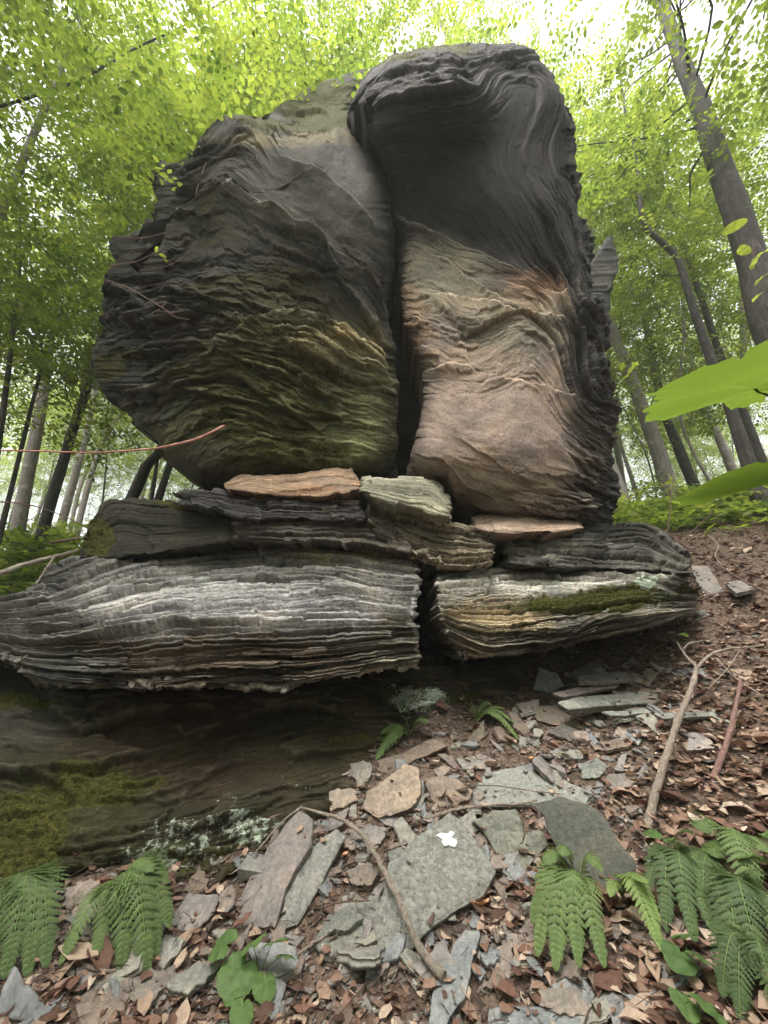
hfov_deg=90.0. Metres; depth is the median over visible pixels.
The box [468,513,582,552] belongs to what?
rock ledge
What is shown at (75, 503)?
tree
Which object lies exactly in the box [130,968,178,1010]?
slate
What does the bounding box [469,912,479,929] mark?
slate
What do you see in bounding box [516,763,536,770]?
slate
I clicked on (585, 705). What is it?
slate
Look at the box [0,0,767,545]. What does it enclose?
sky
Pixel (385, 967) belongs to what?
slate
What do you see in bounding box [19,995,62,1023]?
slate
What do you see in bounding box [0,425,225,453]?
vine
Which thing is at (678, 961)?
seedling
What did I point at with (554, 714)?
slate
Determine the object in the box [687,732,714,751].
slate
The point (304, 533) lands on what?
rock ledge
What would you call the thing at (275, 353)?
rock pillar
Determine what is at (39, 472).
tree
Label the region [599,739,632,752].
slate
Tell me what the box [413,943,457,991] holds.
slate
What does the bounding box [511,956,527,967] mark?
slate
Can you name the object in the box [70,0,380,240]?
tree
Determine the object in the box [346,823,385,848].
slate
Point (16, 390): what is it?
tree
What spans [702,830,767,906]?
fern
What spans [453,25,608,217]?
tree
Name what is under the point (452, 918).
slate
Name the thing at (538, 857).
slate
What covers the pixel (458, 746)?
slate
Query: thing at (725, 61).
tree
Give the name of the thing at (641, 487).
tree
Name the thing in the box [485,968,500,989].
slate
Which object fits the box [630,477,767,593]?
dead branch
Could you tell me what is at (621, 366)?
leafy branch
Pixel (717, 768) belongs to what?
stick
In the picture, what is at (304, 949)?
stick
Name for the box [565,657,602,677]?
slate
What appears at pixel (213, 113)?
tree
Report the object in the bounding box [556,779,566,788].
slate
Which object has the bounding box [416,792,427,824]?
slate
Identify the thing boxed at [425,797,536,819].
stick
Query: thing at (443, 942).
slate
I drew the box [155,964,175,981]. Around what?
slate
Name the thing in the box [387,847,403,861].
slate
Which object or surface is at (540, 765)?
slate
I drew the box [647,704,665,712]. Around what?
slate
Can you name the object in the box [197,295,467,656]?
bedrock
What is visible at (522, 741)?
slate
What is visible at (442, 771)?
slate
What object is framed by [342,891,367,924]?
slate
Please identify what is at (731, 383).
maple branch
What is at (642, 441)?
tree
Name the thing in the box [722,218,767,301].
leafy branch
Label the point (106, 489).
tree
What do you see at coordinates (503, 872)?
slate
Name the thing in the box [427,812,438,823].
slate
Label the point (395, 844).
slate
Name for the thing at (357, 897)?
slate
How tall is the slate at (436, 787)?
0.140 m
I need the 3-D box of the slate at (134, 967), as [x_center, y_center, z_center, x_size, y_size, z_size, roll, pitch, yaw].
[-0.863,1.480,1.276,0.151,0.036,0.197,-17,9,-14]
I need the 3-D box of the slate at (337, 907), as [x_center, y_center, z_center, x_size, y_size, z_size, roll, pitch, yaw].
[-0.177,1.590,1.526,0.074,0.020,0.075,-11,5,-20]
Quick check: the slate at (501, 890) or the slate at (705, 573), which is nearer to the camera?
the slate at (501, 890)
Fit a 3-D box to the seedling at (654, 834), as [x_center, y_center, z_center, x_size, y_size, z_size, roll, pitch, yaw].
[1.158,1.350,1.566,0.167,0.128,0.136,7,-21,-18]
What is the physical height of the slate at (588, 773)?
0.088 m
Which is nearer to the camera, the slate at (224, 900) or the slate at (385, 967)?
the slate at (385, 967)
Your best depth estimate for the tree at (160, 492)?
8.01 m
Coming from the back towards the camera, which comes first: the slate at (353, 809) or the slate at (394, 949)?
the slate at (353, 809)
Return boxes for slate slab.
[361,764,421,818]
[374,812,495,966]
[472,809,524,854]
[513,830,548,870]
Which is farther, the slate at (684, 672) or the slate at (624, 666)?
the slate at (624, 666)
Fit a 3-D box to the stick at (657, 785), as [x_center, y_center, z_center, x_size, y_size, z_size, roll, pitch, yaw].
[1.814,1.208,2.314,1.571,0.842,0.318,10,-22,-25]
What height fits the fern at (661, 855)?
0.209 m
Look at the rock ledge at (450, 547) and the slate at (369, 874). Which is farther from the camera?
the rock ledge at (450, 547)
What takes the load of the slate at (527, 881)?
on the ground
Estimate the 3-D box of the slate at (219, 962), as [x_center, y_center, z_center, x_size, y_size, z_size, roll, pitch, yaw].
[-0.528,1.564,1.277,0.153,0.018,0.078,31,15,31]
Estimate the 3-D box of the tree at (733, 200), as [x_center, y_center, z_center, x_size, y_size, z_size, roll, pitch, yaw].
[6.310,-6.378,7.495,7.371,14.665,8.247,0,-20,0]
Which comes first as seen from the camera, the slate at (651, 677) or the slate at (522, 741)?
the slate at (522, 741)
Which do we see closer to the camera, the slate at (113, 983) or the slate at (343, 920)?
the slate at (113, 983)
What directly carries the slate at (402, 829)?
on the slate slab at (448, 868)
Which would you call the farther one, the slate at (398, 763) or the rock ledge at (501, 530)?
the rock ledge at (501, 530)
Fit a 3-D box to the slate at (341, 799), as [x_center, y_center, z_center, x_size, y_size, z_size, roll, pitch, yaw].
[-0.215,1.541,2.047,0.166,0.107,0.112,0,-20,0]
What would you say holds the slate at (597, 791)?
on the ground
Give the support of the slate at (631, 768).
on the ground
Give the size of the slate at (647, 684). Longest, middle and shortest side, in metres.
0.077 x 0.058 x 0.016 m
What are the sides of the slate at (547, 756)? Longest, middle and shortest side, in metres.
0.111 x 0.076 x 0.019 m
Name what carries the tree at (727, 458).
on the ground
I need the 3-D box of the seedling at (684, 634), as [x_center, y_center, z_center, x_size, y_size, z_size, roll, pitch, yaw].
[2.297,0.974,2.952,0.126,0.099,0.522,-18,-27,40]
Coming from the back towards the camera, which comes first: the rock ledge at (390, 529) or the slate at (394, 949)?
the rock ledge at (390, 529)
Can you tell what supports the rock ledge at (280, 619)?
on the rock wall
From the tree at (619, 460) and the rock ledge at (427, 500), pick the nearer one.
the rock ledge at (427, 500)
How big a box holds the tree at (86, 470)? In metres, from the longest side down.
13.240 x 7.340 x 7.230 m
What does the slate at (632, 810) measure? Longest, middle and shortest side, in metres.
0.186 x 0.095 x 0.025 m
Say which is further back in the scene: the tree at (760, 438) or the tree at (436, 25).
the tree at (760, 438)
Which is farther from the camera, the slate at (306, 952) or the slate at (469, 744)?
the slate at (469, 744)
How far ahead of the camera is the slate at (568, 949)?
1.29 m
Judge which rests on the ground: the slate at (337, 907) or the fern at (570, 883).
the fern at (570, 883)
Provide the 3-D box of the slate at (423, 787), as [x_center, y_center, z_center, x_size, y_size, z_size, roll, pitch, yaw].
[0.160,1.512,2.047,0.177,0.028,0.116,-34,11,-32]
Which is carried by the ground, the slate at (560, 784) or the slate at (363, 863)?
the slate at (363, 863)
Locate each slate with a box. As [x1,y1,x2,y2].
[0,966,44,1022]
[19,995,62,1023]
[47,912,68,939]
[53,959,85,968]
[62,879,105,913]
[64,909,113,942]
[75,972,131,1023]
[76,966,104,987]
[81,935,122,967]
[100,969,124,993]
[101,986,133,1000]
[108,911,123,925]
[108,977,126,1013]
[111,921,146,977]
[123,955,132,985]
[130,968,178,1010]
[146,901,173,933]
[153,934,185,970]
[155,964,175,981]
[167,960,218,1000]
[174,893,217,933]
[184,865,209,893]
[193,946,210,958]
[210,956,226,982]
[211,927,225,939]
[212,970,222,998]
[218,884,235,918]
[232,852,258,872]
[236,921,252,948]
[239,811,313,929]
[248,942,301,996]
[257,978,285,1021]
[270,826,278,843]
[270,908,286,942]
[271,959,298,978]
[279,828,344,930]
[285,955,304,984]
[297,950,309,958]
[314,819,320,837]
[314,894,379,962]
[318,874,331,897]
[318,952,334,962]
[320,819,328,825]
[323,808,348,832]
[328,906,362,935]
[329,788,358,810]
[333,857,346,877]
[333,903,344,911]
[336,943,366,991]
[336,945,384,969]
[342,829,356,854]
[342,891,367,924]
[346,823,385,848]
[346,865,378,892]
[348,943,361,947]
[349,804,357,821]
[350,760,372,782]
[353,853,371,862]
[353,896,381,946]
[354,892,363,903]
[357,862,373,867]
[360,919,371,946]
[363,832,378,855]
[364,962,391,990]
[365,967,379,978]
[368,880,384,898]
[374,811,387,823]
[375,738,448,773]
[381,931,406,968]
[383,816,398,830]
[387,839,407,849]
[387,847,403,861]
[387,966,399,986]
[393,817,416,848]
[394,759,406,770]
[399,948,422,982]
[411,807,421,812]
[412,795,425,819]
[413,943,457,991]
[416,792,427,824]
[418,780,424,801]
[422,818,430,822]
[425,776,471,807]
[425,930,434,947]
[426,811,433,829]
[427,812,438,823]
[428,929,480,1023]
[432,765,449,776]
[432,803,437,811]
[438,754,456,768]
[438,938,448,952]
[447,914,456,920]
[448,774,459,778]
[450,741,460,749]
[456,754,496,771]
[459,809,476,833]
[461,741,477,748]
[461,919,469,928]
[464,807,481,814]
[466,720,484,742]
[467,769,473,776]
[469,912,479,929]
[472,965,485,984]
[473,768,593,809]
[474,831,486,848]
[476,792,484,800]
[479,932,490,946]
[480,947,500,970]
[481,844,490,860]
[485,764,491,778]
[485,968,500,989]
[488,1006,580,1023]
[490,739,503,752]
[490,852,524,881]
[491,850,508,871]
[491,880,506,901]
[491,928,500,944]
[492,726,512,744]
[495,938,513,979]
[499,868,506,876]
[500,938,513,952]
[503,927,523,937]
[504,902,520,919]
[507,710,529,735]
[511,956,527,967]
[512,706,518,712]
[515,699,539,720]
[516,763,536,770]
[518,736,530,746]
[519,710,536,717]
[521,943,532,980]
[523,864,553,885]
[523,919,533,939]
[524,924,535,949]
[525,720,535,729]
[526,951,551,987]
[530,976,535,994]
[531,704,583,729]
[531,737,539,747]
[531,756,554,784]
[532,796,635,889]
[533,667,564,692]
[533,727,543,737]
[533,853,540,864]
[537,987,589,1017]
[539,817,545,825]
[541,754,553,759]
[542,729,552,741]
[542,966,564,982]
[544,938,573,958]
[547,723,581,742]
[548,759,557,765]
[548,763,566,778]
[550,748,565,759]
[551,769,563,778]
[552,684,619,699]
[552,900,575,915]
[552,976,594,1004]
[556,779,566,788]
[558,689,666,714]
[559,954,582,983]
[560,684,576,689]
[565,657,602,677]
[565,749,584,761]
[570,737,589,743]
[573,731,588,745]
[577,672,629,685]
[578,757,608,779]
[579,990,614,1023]
[581,733,590,741]
[585,713,596,723]
[586,728,597,743]
[588,664,605,672]
[590,742,604,751]
[592,720,606,727]
[594,782,604,795]
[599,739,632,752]
[601,709,652,717]
[605,773,636,789]
[605,990,631,1023]
[606,806,618,828]
[608,917,622,942]
[613,727,628,739]
[614,717,631,722]
[615,753,626,773]
[616,815,634,826]
[621,662,628,669]
[624,763,639,772]
[625,671,639,678]
[625,707,645,720]
[625,732,641,746]
[625,803,641,816]
[626,990,661,1005]
[627,680,642,686]
[627,709,662,732]
[629,916,685,941]
[632,729,648,737]
[637,764,648,780]
[638,673,656,682]
[641,682,650,687]
[645,668,654,672]
[647,694,672,705]
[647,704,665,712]
[649,661,664,675]
[653,711,717,720]
[656,669,668,674]
[661,963,701,994]
[671,672,681,676]
[674,667,707,680]
[678,731,698,737]
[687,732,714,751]
[688,709,704,719]
[691,566,723,593]
[695,610,709,621]
[710,709,738,725]
[725,580,754,596]
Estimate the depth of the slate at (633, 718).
2.47 m
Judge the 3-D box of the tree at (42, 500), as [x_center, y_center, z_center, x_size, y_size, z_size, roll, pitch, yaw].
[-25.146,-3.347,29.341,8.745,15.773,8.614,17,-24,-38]
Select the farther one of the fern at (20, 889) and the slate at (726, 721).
the slate at (726, 721)
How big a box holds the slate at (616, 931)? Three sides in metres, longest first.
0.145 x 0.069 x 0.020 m
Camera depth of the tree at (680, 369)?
10.43 m
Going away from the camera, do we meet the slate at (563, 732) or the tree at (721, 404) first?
the slate at (563, 732)
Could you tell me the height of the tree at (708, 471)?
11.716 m
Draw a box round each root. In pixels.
[110,241,198,270]
[121,162,205,238]
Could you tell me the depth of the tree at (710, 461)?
42.21 m
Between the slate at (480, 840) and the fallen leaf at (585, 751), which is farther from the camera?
the fallen leaf at (585, 751)
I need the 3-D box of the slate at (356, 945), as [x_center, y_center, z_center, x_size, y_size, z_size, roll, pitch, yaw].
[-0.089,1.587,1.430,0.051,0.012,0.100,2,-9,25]
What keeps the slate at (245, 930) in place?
on the ground
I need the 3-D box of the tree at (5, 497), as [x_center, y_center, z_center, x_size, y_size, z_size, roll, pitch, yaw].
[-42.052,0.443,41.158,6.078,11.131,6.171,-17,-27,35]
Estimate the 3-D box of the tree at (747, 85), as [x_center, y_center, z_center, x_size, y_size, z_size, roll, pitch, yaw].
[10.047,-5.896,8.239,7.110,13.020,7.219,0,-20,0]
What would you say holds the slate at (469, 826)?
on the ground
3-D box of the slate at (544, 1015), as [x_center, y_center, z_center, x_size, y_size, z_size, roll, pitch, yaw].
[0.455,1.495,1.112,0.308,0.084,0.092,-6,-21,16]
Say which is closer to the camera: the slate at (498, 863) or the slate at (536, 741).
the slate at (498, 863)
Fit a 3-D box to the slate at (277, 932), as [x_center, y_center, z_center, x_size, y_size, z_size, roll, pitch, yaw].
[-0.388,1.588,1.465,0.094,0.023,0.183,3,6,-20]
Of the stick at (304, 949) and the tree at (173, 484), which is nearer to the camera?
the stick at (304, 949)
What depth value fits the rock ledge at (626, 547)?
3.48 m
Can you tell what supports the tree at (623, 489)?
on the ground
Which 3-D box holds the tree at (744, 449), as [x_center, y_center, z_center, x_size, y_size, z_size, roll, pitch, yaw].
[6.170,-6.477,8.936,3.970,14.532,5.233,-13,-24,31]
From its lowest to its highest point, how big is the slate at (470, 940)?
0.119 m
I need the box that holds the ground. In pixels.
[0,514,767,1023]
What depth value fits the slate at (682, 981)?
1.13 m
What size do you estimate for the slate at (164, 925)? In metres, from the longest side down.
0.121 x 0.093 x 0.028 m
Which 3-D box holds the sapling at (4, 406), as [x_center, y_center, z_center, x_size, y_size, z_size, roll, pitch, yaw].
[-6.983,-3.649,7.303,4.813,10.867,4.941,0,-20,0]
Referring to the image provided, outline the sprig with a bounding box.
[155,246,170,263]
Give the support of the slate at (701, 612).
on the ground
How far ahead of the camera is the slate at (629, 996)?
1.12 m
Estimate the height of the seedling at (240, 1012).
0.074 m
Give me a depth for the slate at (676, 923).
1.28 m
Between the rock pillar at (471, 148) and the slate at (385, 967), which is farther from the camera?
the rock pillar at (471, 148)
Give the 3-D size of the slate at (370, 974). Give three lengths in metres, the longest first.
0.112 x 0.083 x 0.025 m
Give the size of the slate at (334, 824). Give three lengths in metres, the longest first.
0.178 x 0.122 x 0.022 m
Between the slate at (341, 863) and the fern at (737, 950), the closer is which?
the fern at (737, 950)
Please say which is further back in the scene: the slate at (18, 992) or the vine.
the vine
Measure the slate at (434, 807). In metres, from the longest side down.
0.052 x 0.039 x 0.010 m
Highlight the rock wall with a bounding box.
[0,657,524,909]
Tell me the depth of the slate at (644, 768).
2.00 m
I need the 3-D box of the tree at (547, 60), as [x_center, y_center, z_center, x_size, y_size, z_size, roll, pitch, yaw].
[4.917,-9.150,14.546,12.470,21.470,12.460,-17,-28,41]
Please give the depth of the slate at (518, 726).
2.50 m
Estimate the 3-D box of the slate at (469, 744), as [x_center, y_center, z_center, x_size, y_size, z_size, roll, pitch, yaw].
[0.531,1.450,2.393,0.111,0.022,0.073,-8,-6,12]
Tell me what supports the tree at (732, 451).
on the ground
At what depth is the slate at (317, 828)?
1.89 m
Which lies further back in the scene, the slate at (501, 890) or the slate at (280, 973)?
the slate at (501, 890)
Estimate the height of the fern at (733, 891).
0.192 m
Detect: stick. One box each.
[49,537,80,543]
[81,961,116,972]
[252,806,446,981]
[296,933,327,955]
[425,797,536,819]
[642,640,759,828]
[707,678,742,780]
[708,534,722,565]
[714,657,763,696]
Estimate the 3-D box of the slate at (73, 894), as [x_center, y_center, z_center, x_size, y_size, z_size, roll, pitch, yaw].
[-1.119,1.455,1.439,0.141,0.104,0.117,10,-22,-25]
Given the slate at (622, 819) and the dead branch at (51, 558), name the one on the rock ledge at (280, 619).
the dead branch at (51, 558)
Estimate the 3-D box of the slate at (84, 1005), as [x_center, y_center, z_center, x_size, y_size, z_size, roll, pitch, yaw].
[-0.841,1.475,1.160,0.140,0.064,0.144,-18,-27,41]
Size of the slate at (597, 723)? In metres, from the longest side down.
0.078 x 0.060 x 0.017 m
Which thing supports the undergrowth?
on the ground
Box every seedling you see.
[208,929,296,1003]
[224,988,253,1023]
[641,829,693,847]
[660,933,714,975]
[667,631,688,645]
[668,987,727,1023]
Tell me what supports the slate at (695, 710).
on the slate at (687, 716)
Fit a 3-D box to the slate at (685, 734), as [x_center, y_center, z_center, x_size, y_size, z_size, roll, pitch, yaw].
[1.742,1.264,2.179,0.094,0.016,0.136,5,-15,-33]
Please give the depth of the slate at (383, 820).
1.92 m
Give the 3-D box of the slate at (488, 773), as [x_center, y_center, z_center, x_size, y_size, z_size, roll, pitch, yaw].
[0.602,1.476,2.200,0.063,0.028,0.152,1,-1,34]
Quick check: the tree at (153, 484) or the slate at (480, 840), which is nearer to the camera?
the slate at (480, 840)
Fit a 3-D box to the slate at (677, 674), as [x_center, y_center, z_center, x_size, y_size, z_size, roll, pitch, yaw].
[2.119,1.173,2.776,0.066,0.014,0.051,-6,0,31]
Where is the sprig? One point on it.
(160, 254)
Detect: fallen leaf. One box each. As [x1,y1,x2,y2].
[470,898,489,904]
[582,749,588,754]
[675,780,697,785]
[728,826,748,831]
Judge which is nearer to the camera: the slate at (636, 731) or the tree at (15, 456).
the slate at (636, 731)
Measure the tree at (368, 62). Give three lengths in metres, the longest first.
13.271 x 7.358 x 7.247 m
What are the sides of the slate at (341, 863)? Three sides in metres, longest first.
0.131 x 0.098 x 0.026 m
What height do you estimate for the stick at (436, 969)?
0.284 m
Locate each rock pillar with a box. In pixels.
[90,69,399,490]
[347,42,621,525]
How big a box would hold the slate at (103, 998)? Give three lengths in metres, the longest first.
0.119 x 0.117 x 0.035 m
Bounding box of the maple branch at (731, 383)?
[643,340,767,506]
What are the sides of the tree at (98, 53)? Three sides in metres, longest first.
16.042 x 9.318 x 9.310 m
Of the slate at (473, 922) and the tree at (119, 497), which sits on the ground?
the tree at (119, 497)
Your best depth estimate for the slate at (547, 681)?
2.93 m
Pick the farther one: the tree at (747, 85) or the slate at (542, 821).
the tree at (747, 85)
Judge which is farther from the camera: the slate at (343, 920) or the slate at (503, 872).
the slate at (503, 872)
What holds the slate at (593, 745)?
on the ground
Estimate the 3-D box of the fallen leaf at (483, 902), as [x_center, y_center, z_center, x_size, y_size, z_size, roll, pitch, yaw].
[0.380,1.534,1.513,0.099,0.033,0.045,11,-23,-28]
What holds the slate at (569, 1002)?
on the slate at (544, 1015)
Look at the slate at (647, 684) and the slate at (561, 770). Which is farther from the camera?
the slate at (647, 684)
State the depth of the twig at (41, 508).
3.37 m
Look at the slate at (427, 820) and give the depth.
1.89 m
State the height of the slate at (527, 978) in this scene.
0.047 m
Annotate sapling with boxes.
[0,170,146,482]
[0,210,126,546]
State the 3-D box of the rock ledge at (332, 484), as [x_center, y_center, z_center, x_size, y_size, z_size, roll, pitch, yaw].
[-0.804,-0.130,3.707,1.259,0.414,1.108,0,-20,0]
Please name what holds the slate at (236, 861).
on the ground
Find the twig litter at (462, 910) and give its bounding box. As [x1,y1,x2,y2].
[0,528,767,1023]
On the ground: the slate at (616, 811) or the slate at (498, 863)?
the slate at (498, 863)
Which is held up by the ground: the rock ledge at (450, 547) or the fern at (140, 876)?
the fern at (140, 876)
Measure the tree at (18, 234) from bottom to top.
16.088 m
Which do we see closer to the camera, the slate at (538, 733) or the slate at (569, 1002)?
the slate at (569, 1002)
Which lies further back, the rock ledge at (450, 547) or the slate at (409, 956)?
the rock ledge at (450, 547)
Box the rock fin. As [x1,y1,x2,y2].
[589,236,618,344]
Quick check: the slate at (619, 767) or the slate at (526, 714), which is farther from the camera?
the slate at (526, 714)
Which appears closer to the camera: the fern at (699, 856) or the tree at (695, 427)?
the fern at (699, 856)
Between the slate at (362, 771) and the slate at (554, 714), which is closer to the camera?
the slate at (362, 771)
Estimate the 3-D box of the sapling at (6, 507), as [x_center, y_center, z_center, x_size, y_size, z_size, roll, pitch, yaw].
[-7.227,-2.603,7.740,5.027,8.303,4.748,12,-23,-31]
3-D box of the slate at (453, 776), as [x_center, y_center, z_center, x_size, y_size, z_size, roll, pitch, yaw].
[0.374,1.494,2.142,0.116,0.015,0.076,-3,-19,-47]
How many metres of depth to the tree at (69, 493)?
17.00 m
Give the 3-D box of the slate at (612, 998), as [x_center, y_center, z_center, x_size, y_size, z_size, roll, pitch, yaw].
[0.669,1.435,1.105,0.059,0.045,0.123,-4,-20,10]
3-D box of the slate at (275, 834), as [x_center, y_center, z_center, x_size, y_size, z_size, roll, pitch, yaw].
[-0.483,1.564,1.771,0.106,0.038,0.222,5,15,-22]
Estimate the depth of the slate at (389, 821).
1.90 m
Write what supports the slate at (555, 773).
on the slate at (560, 784)
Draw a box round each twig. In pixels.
[0,501,86,527]
[107,280,188,319]
[319,900,370,909]
[477,782,564,794]
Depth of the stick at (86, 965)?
1.22 m
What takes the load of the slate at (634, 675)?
on the slate
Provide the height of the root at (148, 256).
0.403 m
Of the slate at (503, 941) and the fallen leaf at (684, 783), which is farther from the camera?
the fallen leaf at (684, 783)
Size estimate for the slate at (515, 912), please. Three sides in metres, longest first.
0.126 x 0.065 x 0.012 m
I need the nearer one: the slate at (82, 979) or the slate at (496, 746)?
the slate at (82, 979)
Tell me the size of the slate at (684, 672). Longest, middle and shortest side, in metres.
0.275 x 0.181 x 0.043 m
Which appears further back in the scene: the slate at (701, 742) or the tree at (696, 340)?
the tree at (696, 340)
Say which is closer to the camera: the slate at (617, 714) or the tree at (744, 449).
the slate at (617, 714)
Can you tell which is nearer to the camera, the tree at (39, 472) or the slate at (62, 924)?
the slate at (62, 924)
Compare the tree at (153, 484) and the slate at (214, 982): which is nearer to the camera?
the slate at (214, 982)
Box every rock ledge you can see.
[0,546,422,693]
[79,498,239,560]
[173,488,366,524]
[224,467,361,501]
[230,519,413,558]
[359,475,451,523]
[364,503,495,581]
[372,521,416,559]
[425,568,701,662]
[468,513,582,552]
[490,522,691,577]
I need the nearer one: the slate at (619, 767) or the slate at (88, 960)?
the slate at (88, 960)
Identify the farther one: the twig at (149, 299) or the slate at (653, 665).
the twig at (149, 299)
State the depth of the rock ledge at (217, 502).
3.13 m
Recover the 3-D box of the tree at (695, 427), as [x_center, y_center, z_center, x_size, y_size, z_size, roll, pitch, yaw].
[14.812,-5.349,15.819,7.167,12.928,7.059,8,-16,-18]
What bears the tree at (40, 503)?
on the ground
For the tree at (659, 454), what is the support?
on the ground
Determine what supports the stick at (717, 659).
on the ground
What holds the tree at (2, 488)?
on the ground
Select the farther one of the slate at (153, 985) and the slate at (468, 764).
the slate at (468, 764)
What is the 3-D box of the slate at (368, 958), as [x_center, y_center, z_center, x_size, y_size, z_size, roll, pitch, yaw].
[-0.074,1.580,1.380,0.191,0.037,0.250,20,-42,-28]
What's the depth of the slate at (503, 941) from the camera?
1.37 m
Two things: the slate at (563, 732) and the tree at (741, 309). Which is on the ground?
the tree at (741, 309)
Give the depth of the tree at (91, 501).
40.12 m
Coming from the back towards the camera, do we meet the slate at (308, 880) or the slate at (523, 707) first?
the slate at (523, 707)
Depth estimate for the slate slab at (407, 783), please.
2.01 m
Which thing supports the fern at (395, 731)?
on the ground
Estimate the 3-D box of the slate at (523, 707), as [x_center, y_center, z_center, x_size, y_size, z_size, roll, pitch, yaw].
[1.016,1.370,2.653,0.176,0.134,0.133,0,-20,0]
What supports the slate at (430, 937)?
on the ground
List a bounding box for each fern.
[0,859,70,979]
[59,848,173,971]
[375,714,428,759]
[470,701,519,739]
[530,841,607,970]
[602,871,662,949]
[644,840,713,942]
[666,844,726,920]
[684,807,767,908]
[700,858,767,977]
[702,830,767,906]
[704,914,767,1019]
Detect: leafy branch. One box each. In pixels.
[617,362,647,379]
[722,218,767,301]
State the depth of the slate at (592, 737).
2.34 m
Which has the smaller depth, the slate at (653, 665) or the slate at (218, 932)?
the slate at (218, 932)
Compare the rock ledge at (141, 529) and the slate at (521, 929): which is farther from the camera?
the rock ledge at (141, 529)
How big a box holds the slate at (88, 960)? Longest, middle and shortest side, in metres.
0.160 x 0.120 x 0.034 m
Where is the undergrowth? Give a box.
[0,472,767,595]
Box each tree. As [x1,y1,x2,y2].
[0,0,180,351]
[0,0,185,412]
[0,0,212,379]
[0,0,246,237]
[0,0,338,498]
[0,66,165,557]
[0,134,133,550]
[0,301,52,455]
[0,374,100,548]
[0,379,123,533]
[0,387,51,516]
[0,436,59,521]
[0,473,32,528]
[1,364,125,533]
[2,160,152,539]
[7,18,317,500]
[11,329,152,493]
[13,305,148,550]
[19,0,457,268]
[19,378,145,497]
[20,335,144,532]
[28,0,252,250]
[38,356,165,504]
[50,241,158,499]
[56,481,114,532]
[63,382,176,498]
[65,457,135,521]
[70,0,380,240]
[89,0,373,303]
[89,459,161,513]
[103,403,190,499]
[110,439,193,500]
[114,443,197,501]
[130,441,195,501]
[144,445,198,487]
[155,460,197,499]
[171,0,619,233]
[416,0,691,335]
[424,0,632,522]
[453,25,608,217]
[474,0,767,224]
[540,0,767,344]
[558,42,762,516]
[573,48,767,502]
[582,129,767,507]
[586,47,767,462]
[596,194,706,488]
[599,147,766,499]
[605,159,767,471]
[605,352,653,457]
[606,276,710,504]
[606,305,722,494]
[613,395,715,489]
[614,416,707,503]
[616,300,749,482]
[624,433,663,500]
[629,416,737,485]
[631,261,767,437]
[632,3,767,354]
[636,9,767,495]
[639,232,767,444]
[643,355,759,484]
[654,315,767,462]
[667,347,767,483]
[669,424,739,482]
[671,416,739,485]
[733,423,767,467]
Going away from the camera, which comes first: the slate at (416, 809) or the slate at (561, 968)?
the slate at (561, 968)
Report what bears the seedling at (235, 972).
on the ground
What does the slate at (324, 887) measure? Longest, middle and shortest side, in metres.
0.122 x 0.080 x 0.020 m
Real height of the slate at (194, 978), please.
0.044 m
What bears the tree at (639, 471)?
on the ground
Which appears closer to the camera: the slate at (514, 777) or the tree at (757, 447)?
the slate at (514, 777)
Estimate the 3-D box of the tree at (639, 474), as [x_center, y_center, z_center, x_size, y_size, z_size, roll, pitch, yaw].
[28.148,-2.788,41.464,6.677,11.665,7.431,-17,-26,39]
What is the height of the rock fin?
1.771 m
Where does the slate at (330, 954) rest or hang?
on the ground
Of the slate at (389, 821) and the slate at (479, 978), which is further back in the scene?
the slate at (389, 821)
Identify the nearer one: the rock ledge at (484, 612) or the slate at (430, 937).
the slate at (430, 937)
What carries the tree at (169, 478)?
on the ground
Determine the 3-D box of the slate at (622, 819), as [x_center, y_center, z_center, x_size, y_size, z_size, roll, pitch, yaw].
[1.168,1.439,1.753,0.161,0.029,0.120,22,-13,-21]
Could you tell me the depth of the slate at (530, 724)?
2.51 m
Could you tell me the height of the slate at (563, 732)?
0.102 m
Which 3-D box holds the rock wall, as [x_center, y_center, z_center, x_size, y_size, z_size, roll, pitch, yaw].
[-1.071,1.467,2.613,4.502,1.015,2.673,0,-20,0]
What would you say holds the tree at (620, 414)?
on the ground
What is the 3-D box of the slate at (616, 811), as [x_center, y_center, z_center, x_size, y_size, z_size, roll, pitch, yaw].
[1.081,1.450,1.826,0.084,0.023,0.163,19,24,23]
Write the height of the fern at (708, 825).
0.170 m
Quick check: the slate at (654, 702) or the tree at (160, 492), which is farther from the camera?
the tree at (160, 492)
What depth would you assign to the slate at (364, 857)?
1.73 m
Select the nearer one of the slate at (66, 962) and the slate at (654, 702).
the slate at (66, 962)
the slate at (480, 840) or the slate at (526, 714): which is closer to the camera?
the slate at (480, 840)
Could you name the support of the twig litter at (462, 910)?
on the ground
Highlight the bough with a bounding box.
[0,1,224,108]
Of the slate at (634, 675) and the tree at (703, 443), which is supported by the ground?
the tree at (703, 443)
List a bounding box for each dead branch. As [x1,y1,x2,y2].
[0,549,78,583]
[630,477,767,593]
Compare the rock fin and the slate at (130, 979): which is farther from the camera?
the rock fin
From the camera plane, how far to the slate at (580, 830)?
1.61 m
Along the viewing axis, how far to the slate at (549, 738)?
2.40 m
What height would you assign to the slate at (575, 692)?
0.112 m
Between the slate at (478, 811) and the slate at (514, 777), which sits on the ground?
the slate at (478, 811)
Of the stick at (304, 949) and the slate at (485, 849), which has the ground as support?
the slate at (485, 849)
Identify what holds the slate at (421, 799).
on the ground
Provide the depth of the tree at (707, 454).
33.09 m

